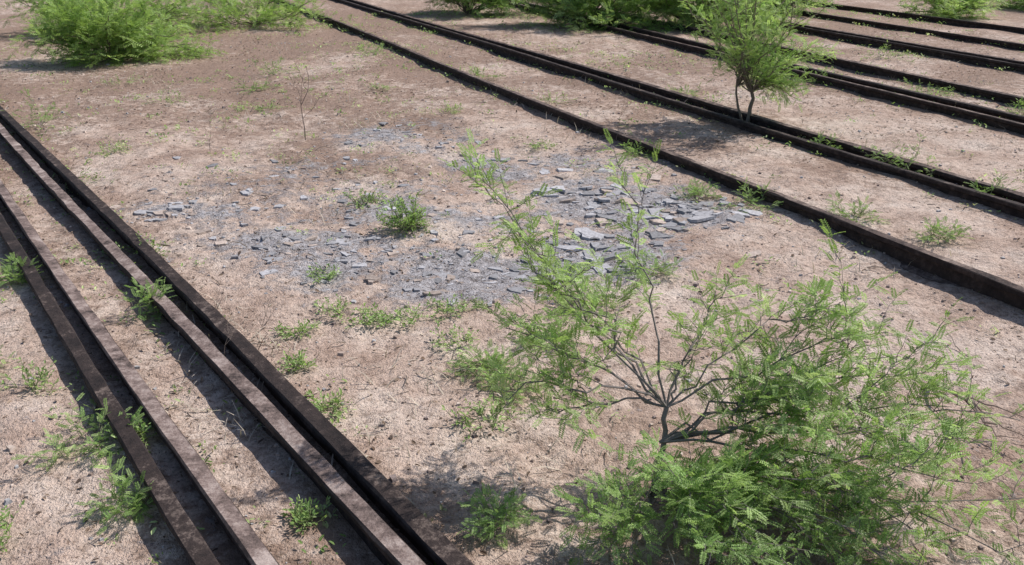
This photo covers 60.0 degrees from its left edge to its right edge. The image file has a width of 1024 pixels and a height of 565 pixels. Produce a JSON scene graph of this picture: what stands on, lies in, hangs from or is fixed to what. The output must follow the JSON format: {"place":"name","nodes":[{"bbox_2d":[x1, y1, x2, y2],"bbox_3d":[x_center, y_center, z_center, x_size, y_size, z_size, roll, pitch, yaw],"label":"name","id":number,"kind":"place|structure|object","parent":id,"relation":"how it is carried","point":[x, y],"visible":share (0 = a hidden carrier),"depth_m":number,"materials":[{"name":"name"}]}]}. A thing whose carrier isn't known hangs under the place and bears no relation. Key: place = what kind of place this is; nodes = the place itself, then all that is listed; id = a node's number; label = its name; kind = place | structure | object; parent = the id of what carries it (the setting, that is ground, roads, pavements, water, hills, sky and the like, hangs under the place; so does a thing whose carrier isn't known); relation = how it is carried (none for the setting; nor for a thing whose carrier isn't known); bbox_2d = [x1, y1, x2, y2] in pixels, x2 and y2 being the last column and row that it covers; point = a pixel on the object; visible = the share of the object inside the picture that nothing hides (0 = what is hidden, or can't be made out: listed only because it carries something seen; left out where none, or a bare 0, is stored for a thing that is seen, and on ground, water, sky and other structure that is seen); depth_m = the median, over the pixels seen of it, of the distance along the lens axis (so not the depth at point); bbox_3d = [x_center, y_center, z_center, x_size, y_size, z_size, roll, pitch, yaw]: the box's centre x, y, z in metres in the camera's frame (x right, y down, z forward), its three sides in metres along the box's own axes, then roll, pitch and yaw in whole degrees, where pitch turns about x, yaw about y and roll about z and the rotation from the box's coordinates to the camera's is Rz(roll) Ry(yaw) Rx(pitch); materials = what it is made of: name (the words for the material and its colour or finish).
{"place":"outdoors","nodes":[
{"label":"outdoors","id":0,"kind":"place"},
{"bbox_2d":[0,0,1023,564],"bbox_3d":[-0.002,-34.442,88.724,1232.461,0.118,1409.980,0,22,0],"label":"ground","id":1,"kind":"structure","parent":0,"point":[414,484],"depth_m":5.02,"materials":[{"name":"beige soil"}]},
{"bbox_2d":[0,344,15,377],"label":"weed plant","id":2,"kind":"object","parent":1,"relation":"on","point":[4,360],"visible":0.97,"depth_m":3.78,"materials":[{"name":"green plant"}]},
{"bbox_2d":[0,500,24,551],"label":"weed plant","id":3,"kind":"object","parent":1,"relation":"on","point":[5,526],"visible":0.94,"depth_m":2.79,"materials":[{"name":"green plant"}]},
{"bbox_2d":[0,252,43,286],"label":"weed plant","id":4,"kind":"object","parent":1,"relation":"on","point":[11,274],"visible":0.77,"depth_m":4.67,"materials":[{"name":"green plant"}]},
{"bbox_2d":[0,357,67,395],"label":"weed plant","id":5,"kind":"object","parent":1,"relation":"on","point":[31,384],"visible":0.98,"depth_m":3.61,"materials":[{"name":"green plant"}]},
{"bbox_2d":[1,87,69,128],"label":"weed plant","id":6,"kind":"object","parent":1,"relation":"on","point":[46,115],"visible":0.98,"depth_m":8.21,"materials":[{"name":"green plant"}]},
{"bbox_2d":[11,393,144,471],"bbox_3d":[-1.535,0.538,3.265,0.407,0.161,0.493,0,22,0],"label":"weed plant","id":7,"kind":"object","parent":1,"relation":"on","point":[77,426],"visible":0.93,"depth_m":3.23,"materials":[{"name":"green plant"}]},
{"bbox_2d":[0,213,219,564],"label":"railway rail","id":8,"kind":"object","parent":1,"relation":"on","point":[187,535],"visible":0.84,"depth_m":3.24,"materials":[{"name":"metal"}]},
{"bbox_2d":[92,139,130,156],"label":"weed plant","id":9,"kind":"object","parent":1,"relation":"on","point":[116,144],"visible":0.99,"depth_m":7.32,"materials":[{"name":"green plant"}]},
{"bbox_2d":[71,452,154,535],"bbox_3d":[-1.255,0.686,2.864,0.260,0.199,0.262,15,27,32],"label":"weed plant","id":10,"kind":"object","parent":1,"relation":"on","point":[136,506],"visible":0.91,"depth_m":2.88,"materials":[{"name":"green plant"}]},
{"bbox_2d":[0,0,226,39],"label":"green bush","id":11,"kind":"object","parent":1,"relation":"on","point":[183,9],"visible":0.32,"depth_m":14.80,"materials":[{"name":"green plant"}]},
{"bbox_2d":[7,0,227,67],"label":"green bush","id":12,"kind":"object","parent":1,"relation":"on","point":[113,36],"visible":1,"depth_m":11.81,"materials":[{"name":"green plant"}]},
{"bbox_2d":[97,72,152,84],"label":"weed plant","id":13,"kind":"object","parent":1,"relation":"on","point":[129,81],"visible":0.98,"depth_m":10.48,"materials":[{"name":"green plant"}]},
{"bbox_2d":[100,415,156,454],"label":"weed plant","id":14,"kind":"object","parent":1,"relation":"on","point":[140,431],"visible":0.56,"depth_m":3.25,"materials":[{"name":"green plant"}]},
{"bbox_2d":[0,180,278,564],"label":"railway rail","id":15,"kind":"object","parent":1,"relation":"on","point":[247,542],"visible":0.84,"depth_m":3.30,"materials":[{"name":"metal"}]},
{"bbox_2d":[116,276,173,326],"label":"weed plant","id":16,"kind":"object","parent":1,"relation":"on","point":[141,290],"visible":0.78,"depth_m":4.28,"materials":[{"name":"green plant"}]},
{"bbox_2d":[115,231,174,256],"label":"weed plant","id":17,"kind":"object","parent":1,"relation":"on","point":[152,242],"visible":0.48,"depth_m":5.07,"materials":[{"name":"green plant"}]},
{"bbox_2d":[141,91,187,104],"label":"weed plant","id":18,"kind":"object","parent":1,"relation":"on","point":[168,99],"visible":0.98,"depth_m":9.35,"materials":[{"name":"green plant"}]},
{"bbox_2d":[196,108,216,141],"bbox_3d":[-2.503,-1.236,7.277,0.198,0.407,0.141,12,25,27],"label":"dry sapling","id":19,"kind":"object","parent":1,"relation":"on","point":[205,128],"visible":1,"depth_m":7.31,"materials":[{"name":"brown plant"}]},
{"bbox_2d":[0,123,425,564],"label":"railway rail","id":20,"kind":"object","parent":1,"relation":"on","point":[385,543],"visible":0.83,"depth_m":3.33,"materials":[{"name":"metal"}]},
{"bbox_2d":[209,288,232,309],"bbox_3d":[-1.362,0.119,4.182,0.093,0.246,0.180,-16,27,-35],"label":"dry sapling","id":21,"kind":"object","parent":1,"relation":"on","point":[220,301],"visible":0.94,"depth_m":4.17,"materials":[{"name":"beige plant"}]},
{"bbox_2d":[223,300,240,352],"bbox_3d":[-1.236,0.227,3.860,0.106,0.291,0.147,20,30,40],"label":"dry sapling","id":22,"kind":"object","parent":1,"relation":"on","point":[228,329],"visible":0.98,"depth_m":3.83,"materials":[{"name":"beige plant"}]},
{"bbox_2d":[0,106,473,564],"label":"railway rail","id":23,"kind":"object","parent":1,"relation":"on","point":[431,542],"visible":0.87,"depth_m":3.42,"materials":[{"name":"metal"}]},
{"bbox_2d":[234,76,280,92],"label":"weed plant","id":24,"kind":"object","parent":1,"relation":"on","point":[256,87],"visible":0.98,"depth_m":10.11,"materials":[{"name":"green plant"}]},
{"bbox_2d":[250,289,274,349],"bbox_3d":[-1.104,0.177,3.968,0.160,0.303,0.146,0,22,0],"label":"dry sapling","id":25,"kind":"object","parent":1,"relation":"on","point":[264,317],"visible":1,"depth_m":3.95,"materials":[{"name":"beige plant"}]},
{"bbox_2d":[183,0,353,31],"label":"green bush","id":26,"kind":"object","parent":1,"relation":"on","point":[268,12],"visible":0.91,"depth_m":15.63,"materials":[{"name":"green plant"}]},
{"bbox_2d":[248,55,297,75],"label":"weed plant","id":27,"kind":"object","parent":1,"relation":"on","point":[271,72],"visible":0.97,"depth_m":11.11,"materials":[{"name":"green plant"}]},
{"bbox_2d":[255,102,291,110],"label":"weed plant","id":28,"kind":"object","parent":1,"relation":"on","point":[259,107],"visible":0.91,"depth_m":8.98,"materials":[{"name":"green plant"}]},
{"bbox_2d":[269,318,319,338],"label":"weed plant","id":29,"kind":"object","parent":1,"relation":"on","point":[293,333],"visible":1,"depth_m":4.14,"materials":[{"name":"green plant"}]},
{"bbox_2d":[277,348,316,372],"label":"weed plant","id":30,"kind":"object","parent":1,"relation":"on","point":[302,363],"visible":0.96,"depth_m":3.81,"materials":[{"name":"green plant"}]},
{"bbox_2d":[284,49,322,139],"bbox_3d":[-1.822,-1.630,7.722,0.351,0.798,0.240,0,22,0],"label":"dry sapling","id":31,"kind":"object","parent":1,"relation":"on","point":[302,93],"visible":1,"depth_m":7.72,"materials":[{"name":"brown plant"}]},
{"bbox_2d":[280,494,337,534],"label":"weed plant","id":32,"kind":"object","parent":1,"relation":"on","point":[307,515],"visible":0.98,"depth_m":2.84,"materials":[{"name":"green plant"}]},
{"bbox_2d":[306,262,341,282],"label":"weed plant","id":33,"kind":"object","parent":1,"relation":"on","point":[333,272],"visible":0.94,"depth_m":4.81,"materials":[{"name":"green plant"}]},
{"bbox_2d":[304,387,356,418],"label":"weed plant","id":34,"kind":"object","parent":1,"relation":"on","point":[321,407],"visible":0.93,"depth_m":3.50,"materials":[{"name":"green plant"}]},
{"bbox_2d":[314,294,376,323],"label":"weed plant","id":35,"kind":"object","parent":1,"relation":"on","point":[339,309],"visible":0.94,"depth_m":4.36,"materials":[{"name":"green plant"}]},
{"bbox_2d":[342,188,387,208],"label":"leafy bush","id":36,"kind":"object","parent":1,"relation":"on","point":[369,200],"visible":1,"depth_m":5.97,"materials":[{"name":"green plant"}]},
{"bbox_2d":[347,40,391,57],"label":"weed plant","id":37,"kind":"object","parent":1,"relation":"on","point":[379,46],"visible":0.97,"depth_m":12.70,"materials":[{"name":"green plant"}]},
{"bbox_2d":[344,302,403,328],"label":"weed plant","id":38,"kind":"object","parent":1,"relation":"on","point":[381,312],"visible":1,"depth_m":4.23,"materials":[{"name":"green plant"}]},
{"bbox_2d":[370,80,394,90],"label":"weed plant","id":39,"kind":"object","parent":1,"relation":"on","point":[385,87],"visible":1,"depth_m":10.10,"materials":[{"name":"green plant"}]},
{"bbox_2d":[376,189,432,237],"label":"leafy bush","id":40,"kind":"object","parent":1,"relation":"on","point":[412,220],"visible":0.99,"depth_m":5.42,"materials":[{"name":"green plant"}]},
{"bbox_2d":[376,302,447,327],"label":"weed plant","id":41,"kind":"object","parent":1,"relation":"on","point":[408,318],"visible":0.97,"depth_m":4.28,"materials":[{"name":"green plant"}]},
{"bbox_2d":[71,116,790,346],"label":"slate flakes","id":42,"kind":"object","parent":1,"relation":"on","point":[693,215],"visible":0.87,"depth_m":5.64,"materials":[{"name":"stone"}]},
{"bbox_2d":[436,100,462,113],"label":"weed plant","id":43,"kind":"object","parent":1,"relation":"on","point":[449,109],"visible":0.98,"depth_m":8.89,"materials":[{"name":"green plant"}]},
{"bbox_2d":[430,320,479,360],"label":"weed plant","id":44,"kind":"object","parent":1,"relation":"on","point":[457,340],"visible":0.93,"depth_m":4.04,"materials":[{"name":"green plant"}]},
{"bbox_2d":[424,292,486,317],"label":"weed plant","id":45,"kind":"object","parent":1,"relation":"on","point":[458,306],"visible":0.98,"depth_m":4.38,"materials":[{"name":"green plant"}]},
{"bbox_2d":[442,334,510,381],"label":"weed plant","id":46,"kind":"object","parent":1,"relation":"on","point":[496,356],"visible":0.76,"depth_m":3.81,"materials":[{"name":"green plant"}]},
{"bbox_2d":[422,0,533,18],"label":"green bush","id":47,"kind":"object","parent":1,"relation":"on","point":[487,5],"visible":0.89,"depth_m":17.82,"materials":[{"name":"green plant"}]},
{"bbox_2d":[441,394,526,442],"bbox_3d":[-0.117,0.499,3.389,0.275,0.110,0.233,-14,26,-30],"label":"weed plant","id":48,"kind":"object","parent":1,"relation":"on","point":[481,414],"visible":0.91,"depth_m":3.40,"materials":[{"name":"green plant"}]},
{"bbox_2d":[469,66,504,78],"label":"weed plant","id":49,"kind":"object","parent":1,"relation":"on","point":[481,74],"visible":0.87,"depth_m":10.82,"materials":[{"name":"green plant"}]},
{"bbox_2d":[457,482,542,549],"bbox_3d":[-0.039,0.724,2.803,0.273,0.155,0.260,0,22,0],"label":"weed plant","id":50,"kind":"object","parent":1,"relation":"on","point":[512,516],"visible":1,"depth_m":2.80,"materials":[{"name":"green plant"}]},
{"bbox_2d":[470,348,552,410],"bbox_3d":[0.001,0.378,3.627,0.293,0.182,0.371,-10,24,-22],"label":"weed plant","id":51,"kind":"object","parent":1,"relation":"on","point":[517,372],"visible":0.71,"depth_m":3.62,"materials":[{"name":"green plant"}]},
{"bbox_2d":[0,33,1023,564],"bbox_3d":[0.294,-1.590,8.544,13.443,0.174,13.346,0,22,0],"label":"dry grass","id":52,"kind":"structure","parent":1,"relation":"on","point":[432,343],"depth_m":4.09,"materials":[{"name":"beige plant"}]},
{"bbox_2d":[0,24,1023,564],"bbox_3d":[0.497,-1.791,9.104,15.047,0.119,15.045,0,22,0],"label":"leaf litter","id":53,"kind":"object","parent":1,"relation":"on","point":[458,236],"visible":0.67,"depth_m":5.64,"materials":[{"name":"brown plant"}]},
{"bbox_2d":[0,9,1023,564],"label":"weeds","id":54,"kind":"object","parent":1,"relation":"on","point":[326,525],"visible":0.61,"depth_m":8.76,"materials":[{"name":"green plant"}]},
{"bbox_2d":[524,139,557,149],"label":"weed plant","id":55,"kind":"object","parent":1,"relation":"on","point":[540,143],"visible":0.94,"depth_m":7.51,"materials":[{"name":"green plant"}]},
{"bbox_2d":[511,307,586,352],"bbox_3d":[0.185,0.220,4.080,0.380,0.152,0.344,0,22,0],"label":"weed plant","id":56,"kind":"object","parent":1,"relation":"on","point":[564,319],"visible":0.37,"depth_m":4.09,"materials":[{"name":"green plant"}]},
{"bbox_2d":[531,91,574,104],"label":"weed plant","id":57,"kind":"object","parent":1,"relation":"on","point":[554,99],"visible":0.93,"depth_m":9.33,"materials":[{"name":"green plant"}]},
{"bbox_2d":[502,0,674,31],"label":"green bush","id":58,"kind":"object","parent":1,"relation":"on","point":[576,9],"visible":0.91,"depth_m":15.52,"materials":[{"name":"green plant"}]},
{"bbox_2d":[558,263,637,311],"bbox_3d":[0.426,0.036,4.460,0.439,0.190,0.412,0,22,0],"label":"weed plant","id":59,"kind":"object","parent":1,"relation":"on","point":[613,300],"visible":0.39,"depth_m":4.46,"materials":[{"name":"green plant"}]},
{"bbox_2d":[616,139,656,160],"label":"weed plant","id":60,"kind":"object","parent":1,"relation":"on","point":[637,151],"visible":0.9,"depth_m":7.21,"materials":[{"name":"green plant"}]},
{"bbox_2d":[610,246,682,278],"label":"weed plant","id":61,"kind":"object","parent":1,"relation":"on","point":[656,261],"visible":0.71,"depth_m":4.86,"materials":[{"name":"green plant"}]},
{"bbox_2d":[275,0,1023,310],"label":"railway rail","id":62,"kind":"object","parent":1,"relation":"on","point":[926,264],"visible":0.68,"depth_m":5.66,"materials":[{"name":"brown metal"}]},
{"bbox_2d":[333,0,1023,218],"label":"railway rail","id":63,"kind":"object","parent":1,"relation":"on","point":[1010,207],"visible":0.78,"depth_m":8.05,"materials":[{"name":"metal"}]},
{"bbox_2d":[345,0,1023,203],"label":"railway rail","id":64,"kind":"object","parent":1,"relation":"on","point":[948,176],"visible":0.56,"depth_m":8.29,"materials":[{"name":"brown metal"}]},
{"bbox_2d":[669,82,700,96],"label":"weed plant","id":65,"kind":"object","parent":1,"relation":"on","point":[692,92],"visible":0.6,"depth_m":9.84,"materials":[{"name":"green plant"}]},
{"bbox_2d":[673,177,722,198],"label":"weed plant","id":66,"kind":"object","parent":1,"relation":"on","point":[694,190],"visible":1,"depth_m":6.16,"materials":[{"name":"green plant"}]},
{"bbox_2d":[618,0,801,35],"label":"green bush","id":67,"kind":"object","parent":1,"relation":"on","point":[676,11],"visible":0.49,"depth_m":15.27,"materials":[{"name":"green plant"}]},
{"bbox_2d":[439,128,1023,564],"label":"acacia shrub","id":68,"kind":"object","parent":1,"relation":"on","point":[745,488],"visible":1,"depth_m":2.79,"materials":[{"name":"green plant"}]},
{"bbox_2d":[711,177,794,213],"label":"weed plant","id":69,"kind":"object","parent":1,"relation":"on","point":[745,195],"visible":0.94,"depth_m":5.96,"materials":[{"name":"green plant"}]},
{"bbox_2d":[487,0,1023,134],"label":"railway rail","id":70,"kind":"object","parent":1,"relation":"on","point":[986,119],"visible":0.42,"depth_m":9.58,"materials":[{"name":"brown metal"}]},
{"bbox_2d":[677,0,843,121],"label":"acacia tree","id":71,"kind":"object","parent":1,"relation":"on","point":[766,65],"visible":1,"depth_m":7.98,"materials":[{"name":"green plant"}]},
{"bbox_2d":[509,1,1023,122],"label":"railway rail","id":72,"kind":"object","parent":1,"relation":"on","point":[980,109],"visible":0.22,"depth_m":9.92,"materials":[{"name":"metal"}]},
{"bbox_2d":[553,3,1023,105],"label":"railway rail","id":73,"kind":"object","parent":1,"relation":"on","point":[997,96],"visible":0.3,"depth_m":10.70,"materials":[{"name":"brown metal"}]},
{"bbox_2d":[743,0,840,15],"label":"green bush","id":74,"kind":"object","parent":1,"relation":"on","point":[806,2],"visible":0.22,"depth_m":17.49,"materials":[{"name":"green plant"}]},
{"bbox_2d":[800,66,827,83],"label":"weed plant","id":75,"kind":"object","parent":1,"relation":"on","point":[809,80],"visible":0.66,"depth_m":10.41,"materials":[{"name":"green plant"}]},
{"bbox_2d":[808,132,842,151],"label":"weed plant","id":76,"kind":"object","parent":1,"relation":"on","point":[820,140],"visible":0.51,"depth_m":7.38,"materials":[{"name":"green plant"}]},
{"bbox_2d":[631,0,1023,72],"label":"railway rail","id":77,"kind":"object","parent":1,"relation":"on","point":[969,59],"visible":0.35,"depth_m":12.70,"materials":[{"name":"metal"}]},
{"bbox_2d":[825,190,888,224],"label":"weed plant","id":78,"kind":"object","parent":1,"relation":"on","point":[853,210],"visible":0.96,"depth_m":5.71,"materials":[{"name":"green plant"}]},
{"bbox_2d":[707,1,1023,50],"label":"railway rail","id":79,"kind":"object","parent":1,"relation":"on","point":[982,40],"visible":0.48,"depth_m":14.84,"materials":[{"name":"brown metal"}]},
{"bbox_2d":[867,39,915,62],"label":"weed plant","id":80,"kind":"object","parent":1,"relation":"on","point":[900,55],"visible":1,"depth_m":12.23,"materials":[{"name":"green plant"}]},
{"bbox_2d":[855,133,937,176],"bbox_3d":[2.903,-0.959,6.713,0.505,0.307,0.704,-6,23,-14],"label":"weed plant","id":81,"kind":"object","parent":1,"relation":"on","point":[898,156],"visible":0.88,"depth_m":6.68,"materials":[{"name":"green plant"}]},
{"bbox_2d":[778,20,1023,64],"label":"railway rail","id":82,"kind":"object","parent":1,"relation":"on","point":[929,47],"visible":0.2,"depth_m":13.03,"materials":[{"name":"brown metal"}]},
{"bbox_2d":[793,0,1023,33],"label":"railway rail","id":83,"kind":"object","parent":1,"relation":"on","point":[958,22],"visible":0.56,"depth_m":16.59,"materials":[{"name":"metal"}]},
{"bbox_2d":[903,79,958,96],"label":"weed plant","id":84,"kind":"object","parent":1,"relation":"on","point":[944,92],"visible":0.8,"depth_m":9.84,"materials":[{"name":"green plant"}]},
{"bbox_2d":[911,216,972,243],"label":"weed plant","id":85,"kind":"object","parent":1,"relation":"on","point":[936,229],"visible":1,"depth_m":5.37,"materials":[{"name":"green plant"}]},
{"bbox_2d":[895,0,1011,19],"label":"green bush","id":86,"kind":"object","parent":1,"relation":"on","point":[968,7],"visible":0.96,"depth_m":17.30,"materials":[{"name":"green plant"}]},
{"bbox_2d":[933,380,1023,437],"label":"fallen branch","id":87,"kind":"object","parent":1,"relation":"on","point":[974,409],"visible":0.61,"depth_m":3.33,"materials":[{"name":"brown wood"}]},
{"bbox_2d":[963,173,1017,194],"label":"weed plant","id":88,"kind":"object","parent":1,"relation":"on","point":[992,184],"visible":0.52,"depth_m":6.08,"materials":[{"name":"green plant"}]},
{"bbox_2d":[982,0,1023,10],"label":"green bush","id":89,"kind":"object","parent":1,"relation":"on","point":[1019,4],"visible":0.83,"depth_m":19.24,"materials":[{"name":"green plant"}]},
{"bbox_2d":[996,97,1023,115],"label":"weed plant","id":90,"kind":"object","parent":1,"relation":"on","point":[1022,107],"visible":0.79,"depth_m":8.73,"materials":[{"name":"green plant"}]},
{"bbox_2d":[85,92,1007,455],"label":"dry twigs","id":91,"kind":"object","parent":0,"point":[485,200],"visible":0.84,"depth_m":5.97,"materials":[{"name":"brown wood"}]}
]}

